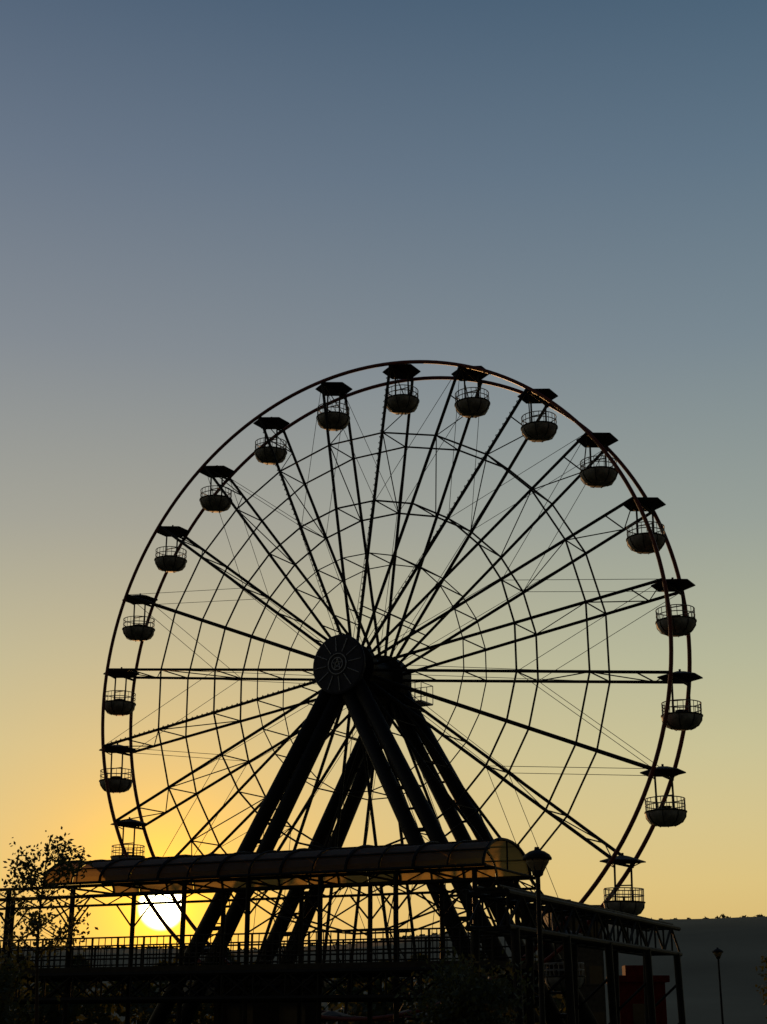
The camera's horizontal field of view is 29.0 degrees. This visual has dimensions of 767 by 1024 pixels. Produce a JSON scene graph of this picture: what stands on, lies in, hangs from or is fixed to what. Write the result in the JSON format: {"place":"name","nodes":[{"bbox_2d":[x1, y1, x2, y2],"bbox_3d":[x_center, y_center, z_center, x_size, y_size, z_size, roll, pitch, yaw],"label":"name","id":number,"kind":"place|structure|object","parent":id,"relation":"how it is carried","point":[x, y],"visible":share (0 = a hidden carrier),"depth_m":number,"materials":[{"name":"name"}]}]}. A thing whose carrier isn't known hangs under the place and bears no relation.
{"place":"outdoors","nodes":[
{"label":"outdoors","id":0,"kind":"place"},
{"bbox_2d":[0,837,545,1023],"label":"covered platform","id":1,"kind":"structure","parent":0,"point":[465,862],"depth_m":49.73,"materials":[{"name":"metal"}]},
{"bbox_2d":[0,916,766,1023],"bbox_3d":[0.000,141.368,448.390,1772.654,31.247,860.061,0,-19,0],"label":"hill","id":2,"kind":"structure","parent":0,"point":[741,942],"depth_m":319.14,"materials":[{"name":"black"}]},
{"bbox_2d":[19,914,764,949],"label":"ridge trees","id":3,"kind":"object","parent":2,"relation":"on","point":[722,915],"visible":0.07,"depth_m":421.58,"materials":[{"name":"green plant"}]},
{"bbox_2d":[0,0,766,949],"label":"sky","id":4,"kind":"structure","parent":0,"point":[213,213],"materials":[{"name":"blue"}]},
{"bbox_2d":[541,899,606,1023],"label":"apartment block","id":5,"kind":"structure","parent":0,"point":[592,960],"depth_m":112.69,"materials":[{"name":"paint"}]},
{"bbox_2d":[554,921,604,1023],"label":"windows","id":6,"kind":"structure","parent":5,"relation":"in","point":[595,972],"depth_m":112.65,"materials":[{"name":"glass"}]},
{"bbox_2d":[464,884,685,1023],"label":"elevated ride track","id":7,"kind":"structure","parent":0,"point":[510,897],"depth_m":47.21,"materials":[{"name":"metal"}]},
{"bbox_3d":[-4.500,19.732,57.985,4.400,3.800,2.900,0,-19,0],"label":"ticket kiosk","id":8,"kind":"object","parent":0,"visible":0},
{"bbox_2d":[227,1004,304,1023],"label":"windows","id":9,"kind":"structure","parent":8,"relation":"in","point":[287,1012],"depth_m":56.80,"materials":[{"name":"black glass"}]},
{"label":"ground","id":10,"kind":"structure","parent":0,"visible":0},
{"bbox_2d":[0,945,59,1023],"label":"broadleaf tree","id":11,"kind":"object","parent":10,"relation":"on","point":[6,988],"visible":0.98,"depth_m":33.40,"materials":[{"name":"green plant"}]},
{"bbox_2d":[0,826,98,1023],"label":"young tree","id":12,"kind":"object","parent":10,"relation":"on","point":[34,923],"visible":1,"depth_m":28.98,"materials":[{"name":"green plant"}]},
{"bbox_2d":[99,360,702,1023],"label":"ferris wheel","id":13,"kind":"object","parent":10,"relation":"on","point":[369,688],"visible":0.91,"depth_m":71.04,"materials":[{"name":"paint"}]},
{"bbox_2d":[391,946,538,1023],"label":"broadleaf tree","id":14,"kind":"object","parent":10,"relation":"on","point":[471,998],"visible":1,"depth_m":35.63,"materials":[{"name":"green plant"}]},
{"bbox_2d":[523,847,551,1023],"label":"street lamp","id":15,"kind":"object","parent":10,"relation":"on","point":[536,859],"visible":1,"depth_m":30.98,"materials":[{"name":"metal"}]},
{"bbox_2d":[606,965,669,1023],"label":"ticket kiosk","id":16,"kind":"object","parent":10,"relation":"on","point":[631,982],"visible":0.7,"depth_m":70.36,"materials":[{"name":"red paint"}]},
{"bbox_2d":[632,1004,644,1023],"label":"windows","id":17,"kind":"structure","parent":16,"relation":"in","point":[638,1009],"depth_m":70.05,"materials":[{"name":"black glass"}]},
{"bbox_2d":[712,947,723,1023],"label":"street lamp","id":18,"kind":"object","parent":10,"relation":"on","point":[717,952],"visible":1,"depth_m":81.16,"materials":[{"name":"metal"}]},
{"bbox_2d":[755,956,766,1018],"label":"broadleaf tree","id":19,"kind":"object","parent":10,"relation":"on","point":[765,978],"visible":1,"depth_m":49.88,"materials":[{"name":"green plant"}]}
]}

